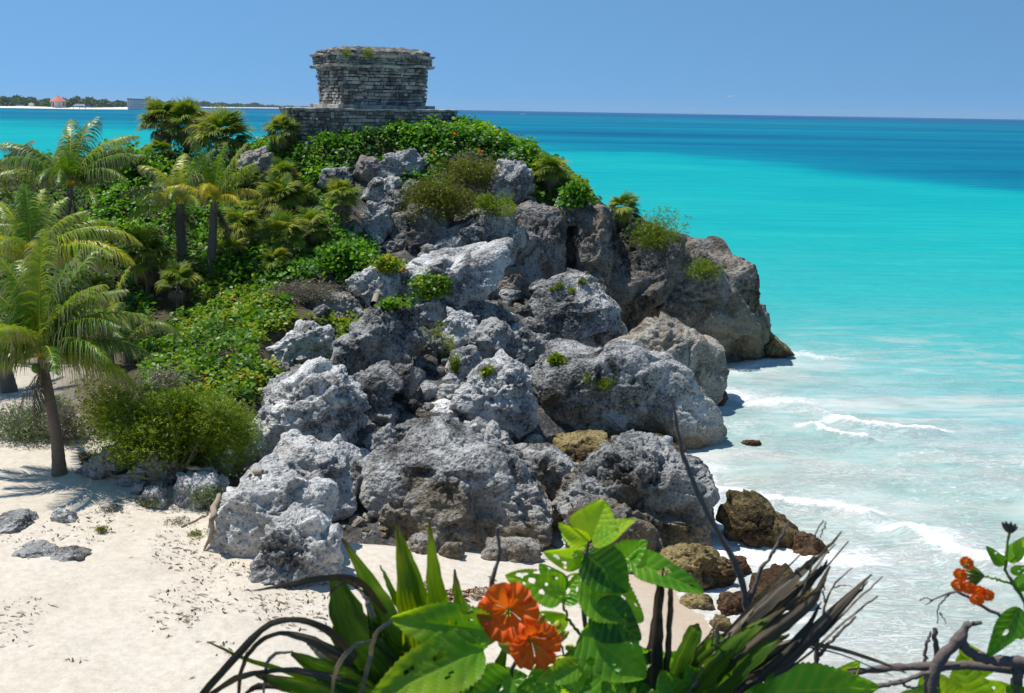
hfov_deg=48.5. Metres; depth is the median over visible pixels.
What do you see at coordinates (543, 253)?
rock outcrop
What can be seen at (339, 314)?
rubble stone
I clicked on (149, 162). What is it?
bush
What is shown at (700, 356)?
boulder
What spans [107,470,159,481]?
driftwood
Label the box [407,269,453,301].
bush
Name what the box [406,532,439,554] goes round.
boulder
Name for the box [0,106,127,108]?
beach
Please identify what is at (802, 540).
boulder
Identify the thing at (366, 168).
boulder
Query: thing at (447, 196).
bush
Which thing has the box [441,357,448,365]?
rubble stone
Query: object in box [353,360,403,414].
boulder
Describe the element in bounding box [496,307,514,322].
rubble stone
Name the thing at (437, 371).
rubble stone
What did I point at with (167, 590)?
beach litter
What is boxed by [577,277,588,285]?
bush
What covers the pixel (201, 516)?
driftwood
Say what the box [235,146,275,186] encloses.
boulder
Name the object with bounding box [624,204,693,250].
bush
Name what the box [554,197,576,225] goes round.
boulder
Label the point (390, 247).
rubble stone
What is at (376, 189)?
boulder
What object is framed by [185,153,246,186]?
bush
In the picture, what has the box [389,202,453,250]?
rock outcrop
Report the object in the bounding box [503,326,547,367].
boulder
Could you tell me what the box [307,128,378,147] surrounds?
bush
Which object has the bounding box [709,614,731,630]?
boulder
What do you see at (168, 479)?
boulder
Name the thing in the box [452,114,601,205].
crest scrub
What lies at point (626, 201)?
fan palm
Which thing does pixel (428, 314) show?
boulder
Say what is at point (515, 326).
boulder
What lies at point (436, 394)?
rubble stone
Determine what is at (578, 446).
boulder
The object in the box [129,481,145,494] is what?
boulder
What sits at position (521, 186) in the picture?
boulder
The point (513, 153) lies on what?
boulder
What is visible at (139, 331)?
coconut palm
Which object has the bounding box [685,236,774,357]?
rock outcrop
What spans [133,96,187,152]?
fan palm
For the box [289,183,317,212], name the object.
fan palm
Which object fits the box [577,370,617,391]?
bush
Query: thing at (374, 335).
boulder
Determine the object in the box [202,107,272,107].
farther beach
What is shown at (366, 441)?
rubble stone
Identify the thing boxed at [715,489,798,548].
boulder
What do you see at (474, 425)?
rubble stone
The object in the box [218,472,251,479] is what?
driftwood
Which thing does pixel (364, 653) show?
agave plant
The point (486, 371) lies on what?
bush
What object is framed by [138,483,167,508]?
boulder
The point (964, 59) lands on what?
sky
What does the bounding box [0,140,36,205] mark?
coconut palm
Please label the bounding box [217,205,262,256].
fan palm
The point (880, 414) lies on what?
sea
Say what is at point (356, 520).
rubble stone
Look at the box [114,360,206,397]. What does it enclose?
bush
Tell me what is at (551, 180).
fan palm
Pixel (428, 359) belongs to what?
rubble stone
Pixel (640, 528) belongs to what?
boulder
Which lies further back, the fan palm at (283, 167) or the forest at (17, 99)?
the forest at (17, 99)
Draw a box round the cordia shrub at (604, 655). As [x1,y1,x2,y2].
[371,499,703,692]
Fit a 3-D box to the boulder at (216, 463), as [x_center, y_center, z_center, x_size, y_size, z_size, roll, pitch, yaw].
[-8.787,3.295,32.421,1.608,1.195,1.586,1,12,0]
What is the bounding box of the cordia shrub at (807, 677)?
[655,629,1023,692]
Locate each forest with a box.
[0,94,162,106]
[156,100,308,107]
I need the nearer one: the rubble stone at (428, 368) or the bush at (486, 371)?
the bush at (486, 371)
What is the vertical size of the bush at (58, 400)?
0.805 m
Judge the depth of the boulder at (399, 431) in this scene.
36.20 m
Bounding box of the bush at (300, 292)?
[258,277,361,304]
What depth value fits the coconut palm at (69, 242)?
45.31 m
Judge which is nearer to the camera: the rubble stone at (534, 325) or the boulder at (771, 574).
the boulder at (771, 574)
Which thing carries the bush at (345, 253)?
on the ground
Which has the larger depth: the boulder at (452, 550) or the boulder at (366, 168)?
the boulder at (366, 168)
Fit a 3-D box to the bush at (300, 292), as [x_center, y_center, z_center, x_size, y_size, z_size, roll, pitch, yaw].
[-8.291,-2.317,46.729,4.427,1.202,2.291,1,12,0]
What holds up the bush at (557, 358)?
on the boulder at (648, 383)
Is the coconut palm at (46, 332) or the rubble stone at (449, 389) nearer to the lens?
the coconut palm at (46, 332)
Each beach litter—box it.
[0,511,293,678]
[149,530,327,661]
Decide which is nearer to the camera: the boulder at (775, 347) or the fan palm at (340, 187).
the fan palm at (340, 187)
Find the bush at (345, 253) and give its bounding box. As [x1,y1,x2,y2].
[314,237,382,273]
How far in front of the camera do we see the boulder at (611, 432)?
40.55 m
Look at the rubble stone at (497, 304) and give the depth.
49.86 m
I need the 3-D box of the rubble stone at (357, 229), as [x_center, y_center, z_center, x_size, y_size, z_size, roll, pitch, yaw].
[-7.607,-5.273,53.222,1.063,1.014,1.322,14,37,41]
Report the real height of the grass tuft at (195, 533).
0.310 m
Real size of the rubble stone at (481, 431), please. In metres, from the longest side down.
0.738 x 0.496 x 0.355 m
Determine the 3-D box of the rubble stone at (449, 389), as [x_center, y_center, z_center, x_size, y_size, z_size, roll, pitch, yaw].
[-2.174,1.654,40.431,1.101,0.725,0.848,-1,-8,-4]
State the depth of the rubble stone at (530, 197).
56.70 m
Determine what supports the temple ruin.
on the ground
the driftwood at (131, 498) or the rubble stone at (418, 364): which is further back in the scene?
the rubble stone at (418, 364)
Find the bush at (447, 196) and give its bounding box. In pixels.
[393,171,491,222]
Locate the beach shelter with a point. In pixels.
(79, 105)
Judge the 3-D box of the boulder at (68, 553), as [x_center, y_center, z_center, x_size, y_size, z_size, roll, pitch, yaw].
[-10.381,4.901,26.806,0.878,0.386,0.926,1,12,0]
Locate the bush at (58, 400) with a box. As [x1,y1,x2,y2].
[37,391,73,409]
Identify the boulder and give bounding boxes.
[0,508,38,533]
[11,539,58,557]
[50,508,77,522]
[50,545,91,561]
[75,440,136,479]
[116,448,179,488]
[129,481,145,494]
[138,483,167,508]
[172,467,229,510]
[185,450,236,472]
[205,452,338,557]
[234,419,270,473]
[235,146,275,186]
[248,502,344,589]
[254,356,371,452]
[264,319,334,366]
[273,429,362,521]
[295,291,364,313]
[318,166,352,190]
[330,302,426,374]
[345,266,402,305]
[350,461,362,503]
[352,155,379,181]
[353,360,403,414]
[359,416,553,551]
[360,200,394,241]
[361,175,401,202]
[370,423,397,451]
[377,148,425,177]
[379,188,405,212]
[392,412,458,440]
[393,363,418,399]
[398,237,514,309]
[401,180,423,197]
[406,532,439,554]
[412,330,443,360]
[415,298,455,327]
[437,542,464,558]
[440,307,478,347]
[444,344,482,378]
[449,349,538,439]
[456,301,496,324]
[468,317,513,359]
[480,536,543,562]
[483,420,514,444]
[490,158,534,203]
[500,151,518,159]
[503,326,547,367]
[511,323,523,330]
[521,443,578,501]
[526,268,627,346]
[530,338,726,449]
[546,429,607,462]
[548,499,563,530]
[551,429,719,547]
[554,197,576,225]
[558,493,663,560]
[605,427,686,452]
[606,311,729,405]
[616,219,645,232]
[645,542,736,591]
[679,593,715,609]
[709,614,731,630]
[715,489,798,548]
[716,591,751,615]
[718,391,728,405]
[727,555,751,575]
[740,440,761,445]
[748,563,812,609]
[765,334,794,356]
[788,531,829,555]
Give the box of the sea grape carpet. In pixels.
[131,263,298,409]
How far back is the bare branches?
1.73 m
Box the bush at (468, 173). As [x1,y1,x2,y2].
[427,150,514,188]
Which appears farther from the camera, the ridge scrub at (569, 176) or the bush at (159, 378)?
the ridge scrub at (569, 176)
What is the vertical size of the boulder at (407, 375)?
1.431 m
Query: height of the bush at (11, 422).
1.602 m
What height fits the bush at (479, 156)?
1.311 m
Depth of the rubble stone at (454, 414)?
38.56 m
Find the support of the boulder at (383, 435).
on the ground
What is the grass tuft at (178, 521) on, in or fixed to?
on the ground
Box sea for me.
[0,104,1023,692]
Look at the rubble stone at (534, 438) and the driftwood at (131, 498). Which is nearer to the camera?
the driftwood at (131, 498)
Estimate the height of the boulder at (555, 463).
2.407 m
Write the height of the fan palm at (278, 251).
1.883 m
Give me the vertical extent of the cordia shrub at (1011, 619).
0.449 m
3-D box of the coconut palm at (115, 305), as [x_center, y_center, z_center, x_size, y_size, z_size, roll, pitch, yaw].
[-14.808,-0.863,41.828,2.995,4.187,2.468,10,15,37]
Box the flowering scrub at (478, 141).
[265,114,587,204]
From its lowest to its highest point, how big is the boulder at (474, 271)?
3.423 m
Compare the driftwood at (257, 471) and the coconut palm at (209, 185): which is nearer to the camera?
the driftwood at (257, 471)
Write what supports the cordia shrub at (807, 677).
on the ground
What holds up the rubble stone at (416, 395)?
on the ground
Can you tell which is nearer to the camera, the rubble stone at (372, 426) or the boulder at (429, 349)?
the rubble stone at (372, 426)
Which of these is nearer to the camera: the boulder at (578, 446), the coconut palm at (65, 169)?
the boulder at (578, 446)
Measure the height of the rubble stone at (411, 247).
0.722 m
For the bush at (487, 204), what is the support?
on the rock outcrop at (487, 227)
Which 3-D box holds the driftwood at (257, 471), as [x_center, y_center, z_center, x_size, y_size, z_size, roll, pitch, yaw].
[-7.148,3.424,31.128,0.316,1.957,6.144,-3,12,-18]
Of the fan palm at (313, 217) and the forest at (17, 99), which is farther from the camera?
the forest at (17, 99)
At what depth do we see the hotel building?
2281.25 m
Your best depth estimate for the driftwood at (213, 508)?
27.77 m
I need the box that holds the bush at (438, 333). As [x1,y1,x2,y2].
[423,320,456,361]
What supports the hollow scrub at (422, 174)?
on the ground
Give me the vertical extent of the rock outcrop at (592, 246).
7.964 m
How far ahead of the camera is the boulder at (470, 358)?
41.98 m
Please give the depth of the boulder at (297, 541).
26.39 m
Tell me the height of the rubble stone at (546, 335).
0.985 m
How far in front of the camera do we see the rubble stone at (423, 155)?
57.36 m
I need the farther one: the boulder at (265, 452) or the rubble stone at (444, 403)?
the rubble stone at (444, 403)
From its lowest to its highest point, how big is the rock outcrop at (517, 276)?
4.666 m
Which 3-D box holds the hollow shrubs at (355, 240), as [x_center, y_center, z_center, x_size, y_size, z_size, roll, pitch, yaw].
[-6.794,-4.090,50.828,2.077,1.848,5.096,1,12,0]
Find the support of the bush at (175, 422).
on the ground
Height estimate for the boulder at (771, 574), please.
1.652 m
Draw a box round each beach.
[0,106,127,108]
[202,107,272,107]
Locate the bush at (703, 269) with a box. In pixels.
[683,257,724,280]
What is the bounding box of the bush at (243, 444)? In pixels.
[211,396,260,451]
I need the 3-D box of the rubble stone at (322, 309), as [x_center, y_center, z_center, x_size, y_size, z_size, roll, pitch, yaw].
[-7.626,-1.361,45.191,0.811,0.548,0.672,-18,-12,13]
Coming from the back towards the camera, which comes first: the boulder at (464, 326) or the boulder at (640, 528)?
the boulder at (464, 326)
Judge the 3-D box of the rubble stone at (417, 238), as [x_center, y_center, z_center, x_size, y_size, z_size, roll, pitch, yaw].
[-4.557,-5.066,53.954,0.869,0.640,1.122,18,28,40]
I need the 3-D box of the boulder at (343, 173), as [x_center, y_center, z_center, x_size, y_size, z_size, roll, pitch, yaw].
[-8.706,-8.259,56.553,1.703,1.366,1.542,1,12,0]
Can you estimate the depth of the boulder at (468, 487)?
31.72 m
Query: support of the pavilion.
on the beach at (45, 107)
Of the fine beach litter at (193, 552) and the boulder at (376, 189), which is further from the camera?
the boulder at (376, 189)
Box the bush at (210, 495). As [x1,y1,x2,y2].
[181,482,224,511]
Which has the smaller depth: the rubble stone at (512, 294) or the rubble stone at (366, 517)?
the rubble stone at (366, 517)
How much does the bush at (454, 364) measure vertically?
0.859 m
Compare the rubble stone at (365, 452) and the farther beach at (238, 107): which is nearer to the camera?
the rubble stone at (365, 452)
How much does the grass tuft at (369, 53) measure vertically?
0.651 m
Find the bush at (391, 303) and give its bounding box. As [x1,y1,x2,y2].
[374,292,418,310]
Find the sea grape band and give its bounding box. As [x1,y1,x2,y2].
[249,299,405,342]
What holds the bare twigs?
on the ground
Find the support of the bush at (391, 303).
on the boulder at (374, 335)
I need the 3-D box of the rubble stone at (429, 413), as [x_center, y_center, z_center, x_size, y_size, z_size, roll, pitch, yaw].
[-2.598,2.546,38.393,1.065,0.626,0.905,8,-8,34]
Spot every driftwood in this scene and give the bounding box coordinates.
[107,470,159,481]
[109,495,165,502]
[181,464,250,479]
[181,510,207,526]
[203,492,221,550]
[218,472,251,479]
[242,467,267,474]
[370,280,385,305]
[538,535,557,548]
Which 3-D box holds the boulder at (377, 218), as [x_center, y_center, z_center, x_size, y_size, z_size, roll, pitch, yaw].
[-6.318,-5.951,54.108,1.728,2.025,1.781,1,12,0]
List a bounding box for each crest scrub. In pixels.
[234,132,291,159]
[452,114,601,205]
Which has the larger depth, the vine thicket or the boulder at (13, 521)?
the vine thicket
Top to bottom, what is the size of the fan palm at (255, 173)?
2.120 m
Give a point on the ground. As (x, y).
(102, 627)
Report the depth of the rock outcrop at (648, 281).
54.79 m
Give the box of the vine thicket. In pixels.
[0,149,160,349]
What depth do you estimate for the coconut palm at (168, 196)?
50.38 m
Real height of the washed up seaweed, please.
0.538 m
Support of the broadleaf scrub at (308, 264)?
on the ground
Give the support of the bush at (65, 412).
on the ground
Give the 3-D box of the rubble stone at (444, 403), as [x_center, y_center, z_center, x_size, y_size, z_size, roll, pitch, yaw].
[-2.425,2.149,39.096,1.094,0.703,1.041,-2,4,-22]
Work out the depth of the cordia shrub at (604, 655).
1.69 m
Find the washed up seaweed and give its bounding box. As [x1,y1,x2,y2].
[346,541,495,611]
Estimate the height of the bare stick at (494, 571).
0.378 m
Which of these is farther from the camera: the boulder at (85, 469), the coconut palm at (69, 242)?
the coconut palm at (69, 242)
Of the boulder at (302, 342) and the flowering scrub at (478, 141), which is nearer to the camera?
the boulder at (302, 342)
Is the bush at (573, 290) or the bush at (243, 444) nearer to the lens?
the bush at (243, 444)
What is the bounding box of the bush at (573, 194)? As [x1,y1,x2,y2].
[552,178,593,210]
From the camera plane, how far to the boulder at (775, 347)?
56.58 m
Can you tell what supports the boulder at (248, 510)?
on the ground
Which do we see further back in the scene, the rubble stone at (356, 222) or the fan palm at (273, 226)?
the rubble stone at (356, 222)
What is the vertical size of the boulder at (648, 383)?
4.820 m
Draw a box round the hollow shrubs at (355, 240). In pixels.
[331,231,378,278]
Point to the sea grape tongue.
(270, 367)
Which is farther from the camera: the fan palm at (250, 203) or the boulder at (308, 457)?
the fan palm at (250, 203)
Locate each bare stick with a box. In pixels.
[489,527,501,587]
[670,395,787,609]
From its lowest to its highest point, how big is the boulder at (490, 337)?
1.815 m
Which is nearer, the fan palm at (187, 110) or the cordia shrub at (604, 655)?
the cordia shrub at (604, 655)
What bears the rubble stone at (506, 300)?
on the ground
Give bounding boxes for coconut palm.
[0,116,145,299]
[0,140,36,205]
[0,184,142,352]
[0,223,21,392]
[0,229,154,476]
[62,266,156,367]
[108,321,181,363]
[119,148,220,277]
[163,132,262,281]
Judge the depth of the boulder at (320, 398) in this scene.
34.84 m
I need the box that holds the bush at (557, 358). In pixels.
[545,351,566,365]
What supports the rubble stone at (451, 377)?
on the ground
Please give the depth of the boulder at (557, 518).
33.06 m
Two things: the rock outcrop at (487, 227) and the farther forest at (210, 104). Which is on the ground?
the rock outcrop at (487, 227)
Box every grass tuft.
[90,502,127,512]
[93,524,107,532]
[135,497,160,507]
[157,515,197,527]
[186,528,205,538]
[341,48,353,59]
[362,47,374,57]
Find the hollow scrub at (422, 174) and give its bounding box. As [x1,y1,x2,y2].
[398,157,457,187]
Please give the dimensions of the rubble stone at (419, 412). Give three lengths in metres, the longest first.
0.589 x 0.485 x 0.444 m
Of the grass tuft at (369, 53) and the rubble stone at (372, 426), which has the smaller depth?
the rubble stone at (372, 426)
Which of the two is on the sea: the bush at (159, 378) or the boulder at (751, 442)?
the boulder at (751, 442)
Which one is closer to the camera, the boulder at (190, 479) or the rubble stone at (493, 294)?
the boulder at (190, 479)
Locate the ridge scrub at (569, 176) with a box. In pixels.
[532,146,597,204]
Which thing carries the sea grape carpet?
on the ground
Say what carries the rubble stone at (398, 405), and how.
on the ground
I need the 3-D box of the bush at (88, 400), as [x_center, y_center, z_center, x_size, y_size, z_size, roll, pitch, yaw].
[-12.452,1.697,35.092,2.163,2.062,2.258,10,15,38]
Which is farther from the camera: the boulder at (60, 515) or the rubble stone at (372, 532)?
the rubble stone at (372, 532)
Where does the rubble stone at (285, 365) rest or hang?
on the ground
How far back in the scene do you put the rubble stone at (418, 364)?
42.75 m
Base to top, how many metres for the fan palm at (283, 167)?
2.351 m
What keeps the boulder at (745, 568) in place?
in the sea
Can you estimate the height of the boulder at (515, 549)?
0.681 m
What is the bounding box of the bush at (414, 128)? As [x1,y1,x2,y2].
[376,120,469,140]
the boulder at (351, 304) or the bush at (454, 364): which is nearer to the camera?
the bush at (454, 364)
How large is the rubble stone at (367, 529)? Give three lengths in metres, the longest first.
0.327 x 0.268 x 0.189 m
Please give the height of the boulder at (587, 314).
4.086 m
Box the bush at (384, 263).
[364,253,407,274]
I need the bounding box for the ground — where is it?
[0,125,744,692]
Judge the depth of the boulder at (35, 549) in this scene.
26.83 m
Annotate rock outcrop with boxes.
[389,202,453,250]
[433,205,526,265]
[497,261,543,296]
[513,200,568,279]
[566,200,621,297]
[610,206,764,359]
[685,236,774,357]
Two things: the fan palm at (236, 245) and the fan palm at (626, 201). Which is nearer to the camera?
the fan palm at (236, 245)
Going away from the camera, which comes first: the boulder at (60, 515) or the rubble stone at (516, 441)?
the boulder at (60, 515)
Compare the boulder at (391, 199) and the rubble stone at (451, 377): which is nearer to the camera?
the rubble stone at (451, 377)
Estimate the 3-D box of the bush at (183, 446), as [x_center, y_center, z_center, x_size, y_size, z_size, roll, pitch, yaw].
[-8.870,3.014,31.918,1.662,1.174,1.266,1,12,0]
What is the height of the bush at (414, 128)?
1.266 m
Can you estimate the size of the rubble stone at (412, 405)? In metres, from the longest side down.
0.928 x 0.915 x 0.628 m
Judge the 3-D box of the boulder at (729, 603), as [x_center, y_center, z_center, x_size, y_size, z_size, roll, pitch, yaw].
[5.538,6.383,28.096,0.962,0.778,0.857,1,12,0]
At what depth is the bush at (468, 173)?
55.63 m
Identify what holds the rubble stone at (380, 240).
on the ground
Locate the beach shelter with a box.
[73,104,86,108]
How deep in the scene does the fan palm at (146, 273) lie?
49.40 m
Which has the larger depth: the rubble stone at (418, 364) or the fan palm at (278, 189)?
the fan palm at (278, 189)
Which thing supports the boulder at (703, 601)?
on the ground
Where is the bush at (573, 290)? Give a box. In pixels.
[567,287,575,293]
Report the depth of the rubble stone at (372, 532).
31.48 m
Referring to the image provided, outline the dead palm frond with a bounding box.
[644,520,905,692]
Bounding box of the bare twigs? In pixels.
[814,521,856,663]
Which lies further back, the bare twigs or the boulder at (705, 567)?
the boulder at (705, 567)
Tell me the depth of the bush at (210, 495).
30.13 m
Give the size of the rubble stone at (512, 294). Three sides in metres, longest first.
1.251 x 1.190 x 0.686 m
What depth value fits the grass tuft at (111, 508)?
29.66 m
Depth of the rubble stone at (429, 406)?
38.83 m
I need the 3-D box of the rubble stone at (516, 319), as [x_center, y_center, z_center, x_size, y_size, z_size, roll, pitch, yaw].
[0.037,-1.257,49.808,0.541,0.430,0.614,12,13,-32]
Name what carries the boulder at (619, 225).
on the ground
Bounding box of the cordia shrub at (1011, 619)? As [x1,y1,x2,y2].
[950,521,1023,656]
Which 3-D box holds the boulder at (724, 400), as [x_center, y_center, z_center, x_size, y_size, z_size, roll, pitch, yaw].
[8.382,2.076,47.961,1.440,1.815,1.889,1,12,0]
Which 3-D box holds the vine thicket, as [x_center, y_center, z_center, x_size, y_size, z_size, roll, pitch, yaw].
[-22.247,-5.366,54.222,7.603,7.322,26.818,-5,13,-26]
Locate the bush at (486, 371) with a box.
[479,362,494,378]
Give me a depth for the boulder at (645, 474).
31.84 m
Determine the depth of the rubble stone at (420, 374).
41.11 m
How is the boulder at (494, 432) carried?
on the ground
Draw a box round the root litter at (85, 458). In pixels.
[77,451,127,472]
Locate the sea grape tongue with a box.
[221,356,329,404]
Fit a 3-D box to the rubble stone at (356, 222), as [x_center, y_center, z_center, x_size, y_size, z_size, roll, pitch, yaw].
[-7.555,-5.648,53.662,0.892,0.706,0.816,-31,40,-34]
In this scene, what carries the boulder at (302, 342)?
on the ground
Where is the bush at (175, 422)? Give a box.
[69,374,271,480]
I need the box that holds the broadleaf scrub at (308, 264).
[81,143,377,289]
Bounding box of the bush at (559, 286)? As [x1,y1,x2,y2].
[553,282,563,289]
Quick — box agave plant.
[199,520,506,692]
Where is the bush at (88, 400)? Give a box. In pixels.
[64,371,147,431]
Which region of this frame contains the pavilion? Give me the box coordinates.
[49,95,66,107]
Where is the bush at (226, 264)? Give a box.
[192,250,255,281]
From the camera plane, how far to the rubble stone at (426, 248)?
52.57 m
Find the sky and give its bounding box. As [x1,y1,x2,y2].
[0,0,1023,118]
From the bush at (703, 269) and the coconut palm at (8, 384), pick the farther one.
the bush at (703, 269)
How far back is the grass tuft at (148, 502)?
30.00 m
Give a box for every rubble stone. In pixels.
[274,361,289,371]
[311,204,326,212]
[312,304,331,315]
[332,311,350,322]
[335,222,362,238]
[348,219,360,226]
[348,514,366,527]
[352,307,363,316]
[356,428,372,444]
[360,448,370,458]
[361,512,371,522]
[361,532,368,538]
[362,430,376,447]
[362,527,370,532]
[366,406,399,426]
[366,423,376,431]
[368,530,375,535]
[369,234,383,244]
[377,525,389,532]
[385,241,398,253]
[392,398,404,412]
[399,398,422,412]
[404,242,419,253]
[412,235,420,242]
[413,354,438,366]
[413,390,419,399]
[413,408,427,417]
[414,361,424,367]
[414,367,425,382]
[417,243,436,256]
[419,382,438,399]
[421,152,430,160]
[421,363,434,373]
[422,411,440,417]
[423,402,433,410]
[429,367,444,377]
[430,398,450,413]
[433,391,445,398]
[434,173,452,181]
[438,383,459,399]
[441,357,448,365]
[442,373,459,383]
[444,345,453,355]
[447,409,459,417]
[463,420,479,432]
[477,427,484,434]
[488,288,498,299]
[490,300,503,308]
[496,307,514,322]
[499,289,522,300]
[499,295,511,305]
[510,312,519,322]
[512,438,523,443]
[513,303,521,307]
[516,304,531,316]
[521,317,547,332]
[521,434,542,445]
[525,195,536,201]
[536,332,550,340]
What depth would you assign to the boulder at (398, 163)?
56.39 m
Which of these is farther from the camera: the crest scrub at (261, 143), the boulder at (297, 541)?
the crest scrub at (261, 143)
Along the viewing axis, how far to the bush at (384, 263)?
47.08 m
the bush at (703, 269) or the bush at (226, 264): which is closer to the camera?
the bush at (226, 264)
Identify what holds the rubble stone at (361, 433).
on the ground
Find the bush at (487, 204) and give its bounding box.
[474,188,520,216]
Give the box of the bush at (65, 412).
[34,403,91,444]
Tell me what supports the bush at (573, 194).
on the rock outcrop at (543, 253)
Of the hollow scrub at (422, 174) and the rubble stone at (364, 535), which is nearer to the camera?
the rubble stone at (364, 535)
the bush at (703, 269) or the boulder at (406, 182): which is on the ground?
the boulder at (406, 182)
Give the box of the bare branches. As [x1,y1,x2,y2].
[848,591,1023,692]
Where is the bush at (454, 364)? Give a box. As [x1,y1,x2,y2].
[447,351,461,372]
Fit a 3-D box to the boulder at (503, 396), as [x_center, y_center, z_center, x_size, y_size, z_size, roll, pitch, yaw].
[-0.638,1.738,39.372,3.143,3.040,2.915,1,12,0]
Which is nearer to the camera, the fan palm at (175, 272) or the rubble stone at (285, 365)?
the rubble stone at (285, 365)
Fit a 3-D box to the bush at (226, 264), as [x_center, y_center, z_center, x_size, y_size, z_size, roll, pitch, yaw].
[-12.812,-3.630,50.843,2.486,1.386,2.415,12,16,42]
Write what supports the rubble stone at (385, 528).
on the ground
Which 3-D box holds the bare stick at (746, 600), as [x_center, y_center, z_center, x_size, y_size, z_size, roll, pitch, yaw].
[0.335,0.405,1.819,0.196,0.671,0.017,1,12,0]
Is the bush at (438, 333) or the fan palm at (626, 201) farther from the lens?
the fan palm at (626, 201)
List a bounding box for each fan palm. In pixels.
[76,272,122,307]
[113,223,180,294]
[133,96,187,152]
[141,136,178,168]
[155,259,202,308]
[161,96,212,161]
[182,102,259,161]
[216,237,249,261]
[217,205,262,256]
[235,166,264,199]
[242,198,267,220]
[251,168,306,217]
[252,209,308,269]
[258,246,297,278]
[260,110,301,152]
[265,156,297,184]
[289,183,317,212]
[289,205,329,247]
[323,176,366,237]
[532,154,568,200]
[605,190,642,227]
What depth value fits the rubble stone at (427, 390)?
39.72 m
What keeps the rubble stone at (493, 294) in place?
on the ground
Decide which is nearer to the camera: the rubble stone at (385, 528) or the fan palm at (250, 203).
the rubble stone at (385, 528)
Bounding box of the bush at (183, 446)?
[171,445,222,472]
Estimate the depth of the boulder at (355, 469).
32.84 m
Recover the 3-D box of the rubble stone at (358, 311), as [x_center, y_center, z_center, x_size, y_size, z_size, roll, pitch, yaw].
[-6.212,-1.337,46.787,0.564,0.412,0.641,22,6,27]
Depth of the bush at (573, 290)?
51.23 m
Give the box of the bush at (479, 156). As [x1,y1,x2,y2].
[449,150,496,164]
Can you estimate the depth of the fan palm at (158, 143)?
59.13 m
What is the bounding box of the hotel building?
[127,98,148,109]
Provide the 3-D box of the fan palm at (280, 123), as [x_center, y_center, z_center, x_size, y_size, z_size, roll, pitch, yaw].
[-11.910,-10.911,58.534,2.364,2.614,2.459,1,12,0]
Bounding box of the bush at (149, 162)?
[82,138,177,180]
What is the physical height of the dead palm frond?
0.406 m
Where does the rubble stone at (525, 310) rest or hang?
on the ground
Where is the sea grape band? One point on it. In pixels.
(346, 322)
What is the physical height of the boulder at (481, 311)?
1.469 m
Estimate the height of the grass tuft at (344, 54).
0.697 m
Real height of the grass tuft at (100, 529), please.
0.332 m
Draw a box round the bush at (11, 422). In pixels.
[0,395,75,447]
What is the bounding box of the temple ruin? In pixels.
[279,45,457,146]
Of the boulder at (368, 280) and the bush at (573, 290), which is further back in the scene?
the bush at (573, 290)
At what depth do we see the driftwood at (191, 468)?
30.67 m

